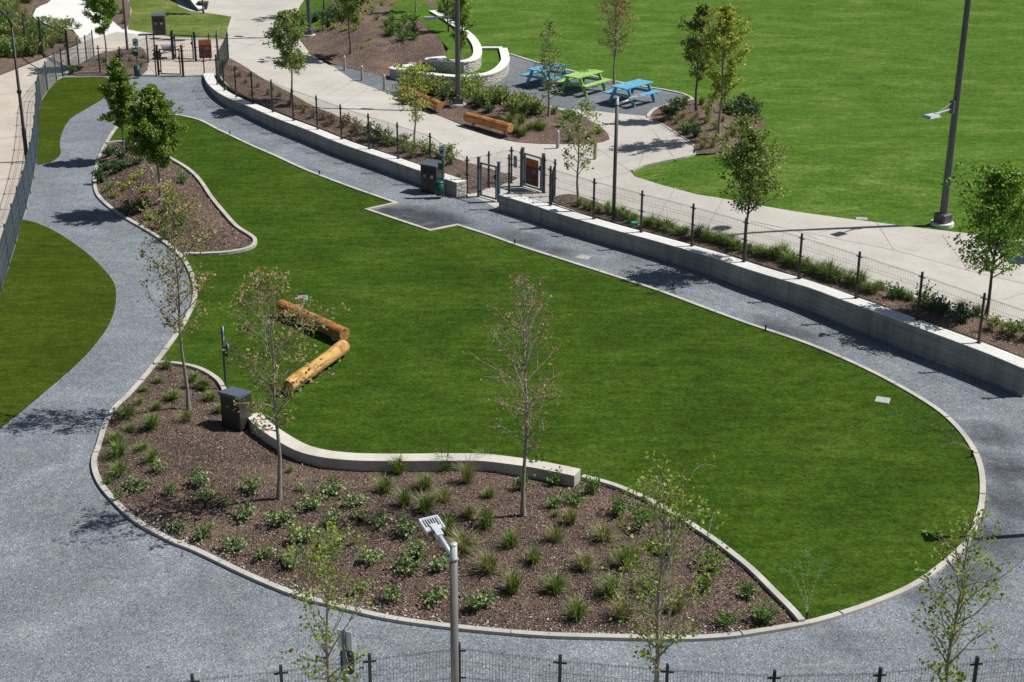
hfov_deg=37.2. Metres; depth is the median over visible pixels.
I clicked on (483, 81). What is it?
shrub
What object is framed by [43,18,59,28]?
tufted plant
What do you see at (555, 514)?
tufted plant
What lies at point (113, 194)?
tufted plant
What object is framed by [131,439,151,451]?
shrub
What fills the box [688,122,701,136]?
shrub
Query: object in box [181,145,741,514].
fallen leaves
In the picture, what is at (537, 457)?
shrub
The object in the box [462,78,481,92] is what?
shrub
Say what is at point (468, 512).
tufted plant
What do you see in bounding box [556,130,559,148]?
bollard
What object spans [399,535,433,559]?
shrub
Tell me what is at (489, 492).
tufted plant
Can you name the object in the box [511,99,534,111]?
shrub
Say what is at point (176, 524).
shrub
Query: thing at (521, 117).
tufted plant
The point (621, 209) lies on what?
tufted plant
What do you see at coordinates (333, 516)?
shrub
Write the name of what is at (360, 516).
shrub
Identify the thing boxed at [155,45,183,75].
metal gate
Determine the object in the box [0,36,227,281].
concrete path
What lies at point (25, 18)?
shrub
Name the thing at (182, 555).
fallen leaves
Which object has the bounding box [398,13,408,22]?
shrub
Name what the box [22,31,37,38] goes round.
shrub
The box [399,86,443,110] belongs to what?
log bench
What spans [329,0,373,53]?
tree
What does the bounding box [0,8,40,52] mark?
wire fence
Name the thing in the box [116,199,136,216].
shrub
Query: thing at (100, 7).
tree
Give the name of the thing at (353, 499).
shrub
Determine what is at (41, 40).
metal gate
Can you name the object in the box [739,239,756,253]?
shrub
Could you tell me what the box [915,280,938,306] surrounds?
shrub
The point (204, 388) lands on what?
shrub
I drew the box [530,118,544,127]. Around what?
tufted plant
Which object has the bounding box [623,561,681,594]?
tufted plant
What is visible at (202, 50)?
wire fence
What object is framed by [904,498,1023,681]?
tree
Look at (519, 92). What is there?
shrub
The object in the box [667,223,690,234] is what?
shrub
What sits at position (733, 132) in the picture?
shrub
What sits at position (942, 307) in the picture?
shrub
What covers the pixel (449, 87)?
shrub
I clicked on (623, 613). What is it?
tufted plant
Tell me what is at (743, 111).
shrub
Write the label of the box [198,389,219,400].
shrub
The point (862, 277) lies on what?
tufted plant
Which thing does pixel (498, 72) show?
stone wall
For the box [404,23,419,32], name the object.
shrub
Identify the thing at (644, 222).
tufted plant
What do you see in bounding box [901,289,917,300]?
tufted plant
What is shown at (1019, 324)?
shrub
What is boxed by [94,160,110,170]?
shrub
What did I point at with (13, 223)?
wire fence
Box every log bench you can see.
[276,299,349,340]
[282,340,349,392]
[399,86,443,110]
[463,112,513,133]
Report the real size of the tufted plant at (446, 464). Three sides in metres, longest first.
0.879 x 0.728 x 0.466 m
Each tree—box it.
[82,0,119,65]
[93,57,138,148]
[124,83,187,203]
[133,181,218,410]
[211,265,349,500]
[260,8,312,101]
[269,521,375,681]
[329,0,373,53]
[385,60,435,141]
[434,0,454,31]
[447,0,477,59]
[468,270,571,516]
[533,19,567,115]
[557,96,604,197]
[594,0,640,83]
[594,450,728,681]
[676,2,716,110]
[688,3,754,135]
[712,124,793,258]
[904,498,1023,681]
[940,161,1023,316]
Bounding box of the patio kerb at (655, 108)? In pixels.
[509,53,693,117]
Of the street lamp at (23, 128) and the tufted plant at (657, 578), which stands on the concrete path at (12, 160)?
the street lamp at (23, 128)
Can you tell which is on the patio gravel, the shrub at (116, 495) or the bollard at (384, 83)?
the bollard at (384, 83)
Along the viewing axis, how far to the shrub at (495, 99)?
59.75 m
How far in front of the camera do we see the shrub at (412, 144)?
53.66 m
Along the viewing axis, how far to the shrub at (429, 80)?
61.54 m
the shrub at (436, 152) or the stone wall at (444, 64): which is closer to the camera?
the shrub at (436, 152)
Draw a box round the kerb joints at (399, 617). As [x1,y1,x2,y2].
[93,117,985,640]
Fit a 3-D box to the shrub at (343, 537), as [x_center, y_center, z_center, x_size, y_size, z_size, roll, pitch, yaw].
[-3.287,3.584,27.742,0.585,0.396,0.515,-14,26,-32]
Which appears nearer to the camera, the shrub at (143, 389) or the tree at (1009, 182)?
the shrub at (143, 389)
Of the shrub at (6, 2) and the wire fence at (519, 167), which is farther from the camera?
the shrub at (6, 2)
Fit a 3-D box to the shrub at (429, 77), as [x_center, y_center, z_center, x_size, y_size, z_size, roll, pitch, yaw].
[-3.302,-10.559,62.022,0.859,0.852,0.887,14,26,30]
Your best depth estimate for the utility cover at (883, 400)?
34.27 m
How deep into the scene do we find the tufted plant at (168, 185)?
48.34 m
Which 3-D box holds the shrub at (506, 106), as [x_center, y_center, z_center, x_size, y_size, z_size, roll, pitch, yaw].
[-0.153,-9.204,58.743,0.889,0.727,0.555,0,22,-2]
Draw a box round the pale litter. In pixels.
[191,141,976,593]
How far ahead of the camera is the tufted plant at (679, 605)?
25.86 m
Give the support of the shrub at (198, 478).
on the mulch bed at (512, 614)
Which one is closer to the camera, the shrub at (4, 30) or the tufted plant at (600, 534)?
the tufted plant at (600, 534)
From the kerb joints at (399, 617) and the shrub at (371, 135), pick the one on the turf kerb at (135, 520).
the kerb joints at (399, 617)
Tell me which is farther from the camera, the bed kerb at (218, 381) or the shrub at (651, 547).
the bed kerb at (218, 381)
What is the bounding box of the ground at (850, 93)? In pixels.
[1,0,1023,238]
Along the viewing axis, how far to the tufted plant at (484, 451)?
31.12 m
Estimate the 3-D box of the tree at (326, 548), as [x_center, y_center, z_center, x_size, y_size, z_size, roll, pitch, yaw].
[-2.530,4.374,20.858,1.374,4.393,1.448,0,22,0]
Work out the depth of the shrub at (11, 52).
68.67 m
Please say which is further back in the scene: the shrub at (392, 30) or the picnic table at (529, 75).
the shrub at (392, 30)
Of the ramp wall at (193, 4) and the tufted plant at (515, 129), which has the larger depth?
the ramp wall at (193, 4)
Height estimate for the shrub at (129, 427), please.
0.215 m
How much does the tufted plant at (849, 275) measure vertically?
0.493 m
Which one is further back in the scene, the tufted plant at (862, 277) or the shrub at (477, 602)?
the tufted plant at (862, 277)
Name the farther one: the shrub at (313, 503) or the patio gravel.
the patio gravel
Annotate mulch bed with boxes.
[0,0,78,74]
[66,47,147,75]
[96,143,252,254]
[97,365,796,634]
[108,0,130,28]
[219,59,516,193]
[300,0,446,76]
[398,87,609,143]
[554,194,1023,358]
[650,99,764,154]
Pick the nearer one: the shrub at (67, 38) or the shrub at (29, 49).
the shrub at (29, 49)
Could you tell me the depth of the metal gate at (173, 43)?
68.90 m
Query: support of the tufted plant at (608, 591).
on the mulch bed at (512, 614)
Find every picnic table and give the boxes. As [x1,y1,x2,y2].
[520,62,572,85]
[557,69,611,96]
[602,79,661,107]
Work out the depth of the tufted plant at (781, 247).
41.87 m
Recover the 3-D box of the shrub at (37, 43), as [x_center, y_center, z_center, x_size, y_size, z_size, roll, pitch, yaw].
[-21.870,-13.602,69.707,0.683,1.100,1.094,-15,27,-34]
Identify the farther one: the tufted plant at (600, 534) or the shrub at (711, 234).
the shrub at (711, 234)
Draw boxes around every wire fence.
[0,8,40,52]
[0,30,94,294]
[59,45,156,75]
[118,31,172,69]
[130,642,1023,681]
[181,47,205,76]
[193,32,229,60]
[215,32,469,193]
[465,147,513,193]
[507,154,1023,356]
[509,146,520,185]
[544,156,556,195]
[551,159,555,204]
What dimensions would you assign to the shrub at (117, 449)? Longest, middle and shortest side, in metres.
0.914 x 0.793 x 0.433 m
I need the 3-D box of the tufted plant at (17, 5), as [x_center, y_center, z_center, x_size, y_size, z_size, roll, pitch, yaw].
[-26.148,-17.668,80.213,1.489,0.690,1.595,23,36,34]
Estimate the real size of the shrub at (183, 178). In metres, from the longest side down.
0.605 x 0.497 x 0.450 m
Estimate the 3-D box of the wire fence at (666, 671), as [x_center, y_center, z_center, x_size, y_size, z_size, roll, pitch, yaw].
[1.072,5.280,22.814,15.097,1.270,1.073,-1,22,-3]
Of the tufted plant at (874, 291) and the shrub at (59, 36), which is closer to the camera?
the tufted plant at (874, 291)
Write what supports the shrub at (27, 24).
on the mulch bed at (7, 64)
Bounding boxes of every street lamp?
[0,10,27,156]
[122,0,128,49]
[303,0,315,36]
[418,515,458,681]
[423,0,466,107]
[611,94,643,220]
[922,0,970,228]
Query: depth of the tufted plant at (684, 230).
44.33 m
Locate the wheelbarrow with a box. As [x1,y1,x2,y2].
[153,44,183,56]
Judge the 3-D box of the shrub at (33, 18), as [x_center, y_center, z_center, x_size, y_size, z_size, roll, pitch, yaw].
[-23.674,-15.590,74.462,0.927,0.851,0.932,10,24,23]
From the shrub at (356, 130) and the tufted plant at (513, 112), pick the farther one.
the tufted plant at (513, 112)
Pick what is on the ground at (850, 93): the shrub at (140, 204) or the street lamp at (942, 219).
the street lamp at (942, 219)
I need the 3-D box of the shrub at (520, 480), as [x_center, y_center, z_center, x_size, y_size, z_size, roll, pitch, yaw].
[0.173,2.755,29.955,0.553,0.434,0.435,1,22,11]
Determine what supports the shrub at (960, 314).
on the mulch bed at (962, 327)
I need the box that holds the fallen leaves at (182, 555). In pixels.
[42,229,786,667]
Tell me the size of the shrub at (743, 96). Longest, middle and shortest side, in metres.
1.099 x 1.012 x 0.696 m
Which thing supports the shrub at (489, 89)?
on the mulch bed at (536, 135)
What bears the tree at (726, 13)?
on the mulch bed at (688, 109)
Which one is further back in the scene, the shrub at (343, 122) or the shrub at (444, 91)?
the shrub at (444, 91)
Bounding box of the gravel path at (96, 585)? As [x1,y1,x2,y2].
[0,75,1023,681]
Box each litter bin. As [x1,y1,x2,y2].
[151,13,165,34]
[218,386,251,431]
[419,159,445,193]
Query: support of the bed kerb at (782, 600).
on the gravel path at (96, 585)
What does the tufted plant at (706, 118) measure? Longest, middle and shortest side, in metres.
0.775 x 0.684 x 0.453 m
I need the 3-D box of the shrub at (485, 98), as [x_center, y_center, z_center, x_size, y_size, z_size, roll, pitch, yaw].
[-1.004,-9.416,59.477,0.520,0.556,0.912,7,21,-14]
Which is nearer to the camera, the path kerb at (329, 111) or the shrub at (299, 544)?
the shrub at (299, 544)
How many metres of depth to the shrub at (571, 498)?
29.28 m
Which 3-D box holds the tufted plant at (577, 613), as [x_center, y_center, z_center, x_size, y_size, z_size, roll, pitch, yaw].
[1.122,4.501,25.715,0.700,0.479,0.788,10,24,22]
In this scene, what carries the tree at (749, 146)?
on the mulch bed at (962, 327)
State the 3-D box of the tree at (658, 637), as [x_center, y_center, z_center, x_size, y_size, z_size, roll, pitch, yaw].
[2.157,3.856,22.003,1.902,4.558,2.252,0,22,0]
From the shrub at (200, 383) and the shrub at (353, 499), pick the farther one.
the shrub at (200, 383)
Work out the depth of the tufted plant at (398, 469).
30.64 m
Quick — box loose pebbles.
[110,492,744,637]
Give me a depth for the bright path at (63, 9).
79.69 m
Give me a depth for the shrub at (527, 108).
58.25 m
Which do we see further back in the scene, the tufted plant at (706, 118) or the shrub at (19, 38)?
the shrub at (19, 38)
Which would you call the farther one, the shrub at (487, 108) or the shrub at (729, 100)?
the shrub at (729, 100)
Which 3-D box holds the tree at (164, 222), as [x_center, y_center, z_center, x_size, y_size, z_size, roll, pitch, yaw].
[-7.087,-0.834,32.508,1.893,5.160,1.591,0,22,0]
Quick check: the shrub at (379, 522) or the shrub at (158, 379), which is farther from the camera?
the shrub at (158, 379)
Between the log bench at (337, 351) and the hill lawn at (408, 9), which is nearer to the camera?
the log bench at (337, 351)
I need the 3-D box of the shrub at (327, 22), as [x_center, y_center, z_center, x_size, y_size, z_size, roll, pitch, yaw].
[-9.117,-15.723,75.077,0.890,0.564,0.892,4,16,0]
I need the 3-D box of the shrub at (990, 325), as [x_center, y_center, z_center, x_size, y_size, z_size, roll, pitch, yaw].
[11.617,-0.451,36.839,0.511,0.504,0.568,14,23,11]
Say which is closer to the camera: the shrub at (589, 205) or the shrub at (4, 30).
the shrub at (589, 205)
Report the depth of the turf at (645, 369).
35.01 m
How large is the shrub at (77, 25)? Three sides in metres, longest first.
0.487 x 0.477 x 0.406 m
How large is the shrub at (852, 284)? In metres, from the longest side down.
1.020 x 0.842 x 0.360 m
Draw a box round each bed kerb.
[106,140,256,255]
[153,361,225,389]
[581,474,804,621]
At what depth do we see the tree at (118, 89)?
51.77 m
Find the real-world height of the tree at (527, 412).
4.884 m
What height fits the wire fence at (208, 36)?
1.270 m
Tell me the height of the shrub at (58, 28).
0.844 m
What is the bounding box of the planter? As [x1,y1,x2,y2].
[197,1,208,9]
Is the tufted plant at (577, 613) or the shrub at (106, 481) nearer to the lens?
the tufted plant at (577, 613)
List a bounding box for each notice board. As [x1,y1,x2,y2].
[198,39,211,58]
[525,157,538,186]
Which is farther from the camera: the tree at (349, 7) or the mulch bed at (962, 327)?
the tree at (349, 7)
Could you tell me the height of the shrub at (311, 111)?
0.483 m
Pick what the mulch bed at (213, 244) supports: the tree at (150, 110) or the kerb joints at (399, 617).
the tree at (150, 110)
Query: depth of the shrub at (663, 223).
45.01 m
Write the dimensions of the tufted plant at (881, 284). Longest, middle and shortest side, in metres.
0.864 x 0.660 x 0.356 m
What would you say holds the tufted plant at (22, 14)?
on the mulch bed at (7, 64)
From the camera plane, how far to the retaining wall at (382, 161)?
54.26 m
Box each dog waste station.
[132,38,139,77]
[221,326,228,387]
[337,629,354,681]
[435,145,444,196]
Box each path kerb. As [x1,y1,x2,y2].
[63,48,125,74]
[230,58,517,177]
[630,117,696,171]
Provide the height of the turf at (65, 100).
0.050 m
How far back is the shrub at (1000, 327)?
36.72 m
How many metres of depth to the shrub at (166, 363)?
35.70 m
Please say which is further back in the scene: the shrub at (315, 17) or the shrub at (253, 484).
the shrub at (315, 17)
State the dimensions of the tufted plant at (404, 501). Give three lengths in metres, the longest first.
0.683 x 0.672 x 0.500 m
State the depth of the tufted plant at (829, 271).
40.22 m
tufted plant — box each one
[9,22,24,34]
[10,0,24,11]
[12,4,33,18]
[12,45,28,57]
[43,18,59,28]
[46,35,60,47]
[104,187,119,197]
[117,180,133,189]
[126,173,142,178]
[132,398,143,405]
[136,184,152,191]
[141,211,157,218]
[148,400,165,409]
[161,179,172,189]
[173,403,195,423]
[285,464,294,472]
[316,24,325,30]
[349,25,362,30]
[367,470,400,493]
[386,453,408,475]
[391,483,414,507]
[408,488,441,512]
[412,470,441,489]
[427,480,461,503]
[432,447,458,474]
[436,509,460,536]
[438,523,487,558]
[454,452,484,484]
[458,502,482,518]
[469,544,512,573]
[471,501,499,529]
[476,446,497,456]
[480,485,499,498]
[492,524,525,548]
[499,113,514,122]
[501,563,527,594]
[507,105,516,117]
[512,111,527,123]
[513,122,524,132]
[515,124,529,136]
[523,540,547,570]
[525,120,535,129]
[529,101,538,114]
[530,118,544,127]
[534,121,547,129]
[534,568,574,593]
[541,522,568,545]
[551,509,561,517]
[558,502,584,525]
[558,590,597,623]
[566,545,604,571]
[579,519,623,548]
[589,205,603,212]
[592,567,633,596]
[598,586,644,621]
[602,199,611,212]
[605,538,642,569]
[615,203,627,216]
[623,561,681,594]
[626,210,639,221]
[642,215,652,226]
[651,215,663,227]
[659,114,668,121]
[660,217,680,231]
[661,585,691,613]
[673,114,680,123]
[676,224,689,234]
[678,93,691,101]
[685,115,696,122]
[686,221,712,238]
[690,109,702,117]
[696,224,717,240]
[697,95,705,104]
[697,140,708,148]
[699,135,707,141]
[701,113,712,122]
[705,228,727,244]
[706,98,714,106]
[707,132,721,140]
[709,139,716,147]
[719,231,743,246]
[720,130,730,140]
[747,239,766,255]
[763,245,772,258]
[771,240,797,258]
[783,247,805,267]
[795,253,814,269]
[810,257,833,275]
[815,253,845,280]
[837,264,861,283]
[848,264,872,287]
[860,280,884,293]
[870,279,886,289]
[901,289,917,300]
[955,298,971,311]
[969,303,987,315]
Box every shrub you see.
[0,0,9,8]
[0,7,16,19]
[0,15,14,24]
[0,20,17,33]
[0,23,10,36]
[0,34,16,50]
[0,42,17,57]
[1,34,23,42]
[1,46,19,57]
[10,35,26,46]
[11,14,32,23]
[13,25,32,33]
[15,39,31,55]
[18,19,36,30]
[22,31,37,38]
[22,34,37,55]
[23,14,36,23]
[23,22,45,34]
[24,32,40,54]
[26,47,38,55]
[28,34,49,53]
[35,26,56,44]
[43,13,52,22]
[44,20,63,34]
[44,29,67,39]
[47,15,72,32]
[54,31,63,42]
[56,33,78,42]
[64,16,76,26]
[66,64,78,73]
[74,22,82,27]
[91,167,108,183]
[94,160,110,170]
[99,475,112,482]
[100,146,113,156]
[100,428,128,442]
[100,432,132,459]
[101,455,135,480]
[102,181,114,190]
[105,158,131,170]
[110,145,126,159]
[110,487,125,500]
[112,398,140,421]
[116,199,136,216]
[118,472,153,493]
[120,141,130,149]
[121,420,139,431]
[130,156,145,164]
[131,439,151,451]
[135,195,152,210]
[136,408,165,429]
[139,386,150,391]
[140,446,162,462]
[150,456,170,471]
[151,213,171,227]
[152,375,162,382]
[155,357,174,368]
[156,195,175,208]
[158,221,171,239]
[159,387,183,401]
[162,481,176,494]
[164,515,185,532]
[173,209,187,223]
[174,166,188,183]
[174,226,186,234]
[183,464,210,487]
[187,371,201,381]
[187,519,217,540]
[190,376,212,387]
[191,376,212,391]
[192,484,221,500]
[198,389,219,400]
[207,403,220,413]
[218,495,230,507]
[219,529,249,552]
[230,473,263,494]
[234,493,256,523]
[250,544,276,560]
[260,505,299,525]
[274,543,307,557]
[280,550,301,568]
[289,518,320,541]
[293,489,324,511]
[295,481,308,490]
[296,18,306,25]
[297,105,306,112]
[307,107,320,117]
[311,12,320,21]
[314,9,327,18]
[315,472,346,497]
[315,527,349,544]
[316,542,337,554]
[318,17,336,26]
[318,111,329,119]
[319,10,333,19]
[320,502,342,527]
[321,119,332,126]
[325,112,336,123]
[326,6,339,15]
[338,489,371,506]
[341,112,350,126]
[346,579,371,594]
[349,116,361,126]
[350,123,362,135]
[350,507,367,520]
[357,121,374,132]
[358,542,385,563]
[360,126,377,141]
[366,509,392,530]
[373,121,389,140]
[377,128,393,145]
[380,26,396,35]
[380,578,404,602]
[382,18,390,26]
[383,134,402,145]
[386,13,395,21]
[387,21,399,32]
[387,549,424,575]
[390,20,407,29]
[393,30,411,40]
[393,511,418,537]
[395,138,412,152]
[396,75,414,87]
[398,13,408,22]
[398,85,412,102]
[399,133,413,140]
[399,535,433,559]
[403,24,412,34]
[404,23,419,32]
[405,13,419,26]
[405,139,420,151]
[405,146,417,157]
[409,31,420,38]
[415,137,432,155]
[418,79,441,95]
[419,578,447,607]
[422,72,443,83]
[422,75,439,94]
[424,552,449,575]
[426,144,449,157]
[433,90,448,101]
[435,76,444,86]
[436,87,449,100]
[437,141,458,156]
[441,82,454,93]
[444,149,460,164]
[448,91,465,101]
[450,84,471,100]
[458,584,500,612]
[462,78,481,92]
[465,90,482,100]
[467,72,486,85]
[467,81,483,93]
[470,87,493,104]
[473,96,483,107]
[481,94,491,104]
[481,101,496,111]
[482,85,495,102]
[490,95,498,103]
[493,83,517,103]
[495,81,512,92]
[497,93,517,110]
[506,471,535,489]
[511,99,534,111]
[516,88,526,102]
[519,89,542,102]
[520,96,545,113]
[526,453,547,464]
[533,101,547,113]
[542,492,566,508]
[543,466,562,486]
[546,105,559,113]
[559,487,588,507]
[561,110,574,120]
[571,196,589,205]
[581,199,599,209]
[582,469,604,494]
[604,204,619,214]
[605,489,629,515]
[616,208,634,218]
[626,506,652,532]
[628,504,659,521]
[643,211,659,225]
[643,534,662,552]
[652,217,676,229]
[655,536,677,557]
[656,104,669,112]
[666,96,689,109]
[667,103,680,114]
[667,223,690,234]
[668,510,690,527]
[678,123,696,134]
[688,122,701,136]
[691,545,727,572]
[694,570,721,593]
[701,101,715,114]
[703,228,721,241]
[707,119,720,128]
[711,608,741,627]
[712,230,736,243]
[716,101,733,111]
[724,98,738,106]
[725,104,737,114]
[725,123,742,135]
[727,236,743,250]
[730,111,751,126]
[732,99,745,108]
[733,93,755,106]
[734,105,752,116]
[736,576,760,598]
[738,104,760,117]
[738,113,758,126]
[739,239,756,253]
[745,99,764,111]
[748,590,785,623]
[752,243,770,257]
[754,113,764,121]
[765,243,783,259]
[775,246,795,267]
[788,255,811,268]
[796,259,820,273]
[811,263,839,276]
[824,264,848,281]
[839,276,868,288]
[853,280,879,291]
[883,278,904,298]
[895,285,913,298]
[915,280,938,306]
[920,295,944,310]
[927,295,953,314]
[947,302,979,321]
[983,313,1003,329]
[997,320,1016,332]
[999,317,1023,337]
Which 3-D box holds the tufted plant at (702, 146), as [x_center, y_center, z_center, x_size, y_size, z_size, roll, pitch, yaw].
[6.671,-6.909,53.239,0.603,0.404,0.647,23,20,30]
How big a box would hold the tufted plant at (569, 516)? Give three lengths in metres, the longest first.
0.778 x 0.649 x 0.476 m
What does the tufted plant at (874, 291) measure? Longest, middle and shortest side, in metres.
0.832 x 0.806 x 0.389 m
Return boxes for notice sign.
[513,155,516,167]
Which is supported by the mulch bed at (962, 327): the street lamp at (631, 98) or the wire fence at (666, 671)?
the street lamp at (631, 98)
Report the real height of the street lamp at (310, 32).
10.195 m
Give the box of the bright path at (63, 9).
[33,0,148,40]
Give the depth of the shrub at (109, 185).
49.14 m
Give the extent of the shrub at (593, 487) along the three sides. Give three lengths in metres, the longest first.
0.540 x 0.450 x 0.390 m
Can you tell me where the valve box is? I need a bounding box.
[630,221,637,226]
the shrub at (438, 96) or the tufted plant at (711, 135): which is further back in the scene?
the shrub at (438, 96)
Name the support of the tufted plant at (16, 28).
on the mulch bed at (7, 64)
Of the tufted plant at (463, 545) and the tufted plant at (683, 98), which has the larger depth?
the tufted plant at (683, 98)
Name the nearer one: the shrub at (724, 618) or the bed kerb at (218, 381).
the shrub at (724, 618)
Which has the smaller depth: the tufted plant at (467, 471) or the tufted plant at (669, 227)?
the tufted plant at (467, 471)
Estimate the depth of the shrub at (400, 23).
72.16 m
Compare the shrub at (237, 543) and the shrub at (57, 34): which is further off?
the shrub at (57, 34)
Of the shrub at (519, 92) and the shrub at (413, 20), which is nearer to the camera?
the shrub at (519, 92)
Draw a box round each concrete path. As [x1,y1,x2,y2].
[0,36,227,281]
[7,0,1023,346]
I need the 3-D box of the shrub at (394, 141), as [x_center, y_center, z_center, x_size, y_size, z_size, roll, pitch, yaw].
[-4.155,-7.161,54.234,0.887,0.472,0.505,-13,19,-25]
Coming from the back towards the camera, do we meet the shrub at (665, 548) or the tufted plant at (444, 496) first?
the tufted plant at (444, 496)
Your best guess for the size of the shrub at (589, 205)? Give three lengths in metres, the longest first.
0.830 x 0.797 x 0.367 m
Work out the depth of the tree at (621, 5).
63.95 m
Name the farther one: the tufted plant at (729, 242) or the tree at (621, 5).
the tree at (621, 5)
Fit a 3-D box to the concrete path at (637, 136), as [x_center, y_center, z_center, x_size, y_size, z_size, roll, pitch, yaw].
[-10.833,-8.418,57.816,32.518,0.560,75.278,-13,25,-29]
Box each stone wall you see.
[389,48,509,85]
[424,10,481,72]
[481,46,501,49]
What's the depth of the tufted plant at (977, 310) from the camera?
37.91 m
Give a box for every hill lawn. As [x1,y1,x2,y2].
[295,0,330,33]
[389,4,421,19]
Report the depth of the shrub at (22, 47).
69.16 m
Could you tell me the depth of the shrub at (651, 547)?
27.66 m
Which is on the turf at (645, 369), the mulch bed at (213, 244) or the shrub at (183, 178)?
the mulch bed at (213, 244)
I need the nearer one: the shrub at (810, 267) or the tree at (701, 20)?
the shrub at (810, 267)
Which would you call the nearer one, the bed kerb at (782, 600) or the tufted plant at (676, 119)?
the bed kerb at (782, 600)
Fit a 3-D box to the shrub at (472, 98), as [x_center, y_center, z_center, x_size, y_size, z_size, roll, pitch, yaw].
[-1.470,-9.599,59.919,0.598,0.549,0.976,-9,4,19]
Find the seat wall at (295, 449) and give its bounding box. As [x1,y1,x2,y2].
[248,413,580,486]
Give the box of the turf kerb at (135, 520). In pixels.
[91,114,985,641]
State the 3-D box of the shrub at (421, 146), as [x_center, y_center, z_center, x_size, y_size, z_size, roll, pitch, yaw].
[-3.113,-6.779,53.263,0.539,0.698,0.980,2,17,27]
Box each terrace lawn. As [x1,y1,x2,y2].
[393,0,472,59]
[414,50,500,74]
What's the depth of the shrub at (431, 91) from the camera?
61.41 m
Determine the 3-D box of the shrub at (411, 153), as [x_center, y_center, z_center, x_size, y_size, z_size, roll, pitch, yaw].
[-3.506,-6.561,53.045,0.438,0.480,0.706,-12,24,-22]
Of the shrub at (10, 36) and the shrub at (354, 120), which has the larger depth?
the shrub at (10, 36)
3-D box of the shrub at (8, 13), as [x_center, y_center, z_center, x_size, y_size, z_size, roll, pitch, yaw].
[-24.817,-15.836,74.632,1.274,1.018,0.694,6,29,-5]
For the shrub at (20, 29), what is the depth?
71.61 m
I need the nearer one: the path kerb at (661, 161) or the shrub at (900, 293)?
the shrub at (900, 293)
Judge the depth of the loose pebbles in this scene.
26.12 m
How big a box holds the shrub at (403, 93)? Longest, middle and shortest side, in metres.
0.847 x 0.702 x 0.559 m
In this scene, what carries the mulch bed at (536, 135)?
on the concrete path at (637, 136)
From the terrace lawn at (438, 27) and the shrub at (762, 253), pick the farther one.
the terrace lawn at (438, 27)
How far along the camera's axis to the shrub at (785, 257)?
41.56 m
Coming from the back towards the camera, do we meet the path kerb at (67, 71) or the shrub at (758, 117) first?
the path kerb at (67, 71)
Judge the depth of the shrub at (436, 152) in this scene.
53.14 m
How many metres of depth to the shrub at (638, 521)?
28.38 m
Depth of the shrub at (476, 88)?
60.73 m
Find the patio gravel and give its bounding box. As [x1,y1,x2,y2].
[330,55,689,115]
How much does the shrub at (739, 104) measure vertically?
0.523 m
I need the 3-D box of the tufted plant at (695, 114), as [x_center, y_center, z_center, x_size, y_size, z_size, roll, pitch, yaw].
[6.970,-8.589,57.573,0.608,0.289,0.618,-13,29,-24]
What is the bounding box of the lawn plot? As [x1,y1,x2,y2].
[128,0,230,37]
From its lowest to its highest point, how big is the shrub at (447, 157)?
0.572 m
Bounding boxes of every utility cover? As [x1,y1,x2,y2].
[297,295,307,300]
[575,254,591,259]
[856,217,866,220]
[874,396,890,403]
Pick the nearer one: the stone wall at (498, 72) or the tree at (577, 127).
the tree at (577, 127)
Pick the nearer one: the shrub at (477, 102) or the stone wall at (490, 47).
the shrub at (477, 102)
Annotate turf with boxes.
[0,219,115,427]
[37,77,107,164]
[109,115,979,618]
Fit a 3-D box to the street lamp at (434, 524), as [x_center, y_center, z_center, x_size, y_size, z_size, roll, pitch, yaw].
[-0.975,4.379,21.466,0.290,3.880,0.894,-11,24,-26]
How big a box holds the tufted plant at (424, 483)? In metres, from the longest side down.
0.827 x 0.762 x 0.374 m
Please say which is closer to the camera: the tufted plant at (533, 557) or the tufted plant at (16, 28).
the tufted plant at (533, 557)
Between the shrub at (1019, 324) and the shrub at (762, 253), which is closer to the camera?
the shrub at (1019, 324)
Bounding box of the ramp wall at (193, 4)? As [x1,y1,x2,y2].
[184,0,201,10]
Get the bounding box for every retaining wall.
[204,73,466,196]
[499,192,1023,397]
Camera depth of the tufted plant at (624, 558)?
27.01 m
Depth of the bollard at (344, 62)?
67.11 m
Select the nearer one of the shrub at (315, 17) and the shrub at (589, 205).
the shrub at (589, 205)
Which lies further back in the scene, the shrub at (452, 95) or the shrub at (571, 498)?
the shrub at (452, 95)
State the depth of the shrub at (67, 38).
72.67 m
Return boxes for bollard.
[343,55,345,70]
[360,65,363,80]
[383,74,385,89]
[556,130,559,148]
[593,143,596,159]
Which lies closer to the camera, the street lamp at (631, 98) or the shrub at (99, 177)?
the street lamp at (631, 98)
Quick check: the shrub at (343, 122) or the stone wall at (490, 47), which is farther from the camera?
the stone wall at (490, 47)
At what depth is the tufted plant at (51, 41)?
71.24 m
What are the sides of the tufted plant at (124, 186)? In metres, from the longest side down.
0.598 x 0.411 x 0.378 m
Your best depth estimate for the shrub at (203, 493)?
29.39 m
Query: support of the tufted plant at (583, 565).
on the mulch bed at (512, 614)
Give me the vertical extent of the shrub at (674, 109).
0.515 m
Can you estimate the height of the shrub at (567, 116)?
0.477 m
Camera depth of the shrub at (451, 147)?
53.03 m
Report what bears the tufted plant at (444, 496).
on the mulch bed at (512, 614)
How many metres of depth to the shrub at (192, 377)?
34.97 m
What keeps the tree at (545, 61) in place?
on the mulch bed at (536, 135)
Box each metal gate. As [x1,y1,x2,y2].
[37,17,69,68]
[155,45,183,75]
[171,30,195,60]
[476,156,500,201]
[521,147,545,192]
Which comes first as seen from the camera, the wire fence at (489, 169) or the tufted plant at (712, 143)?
the wire fence at (489, 169)

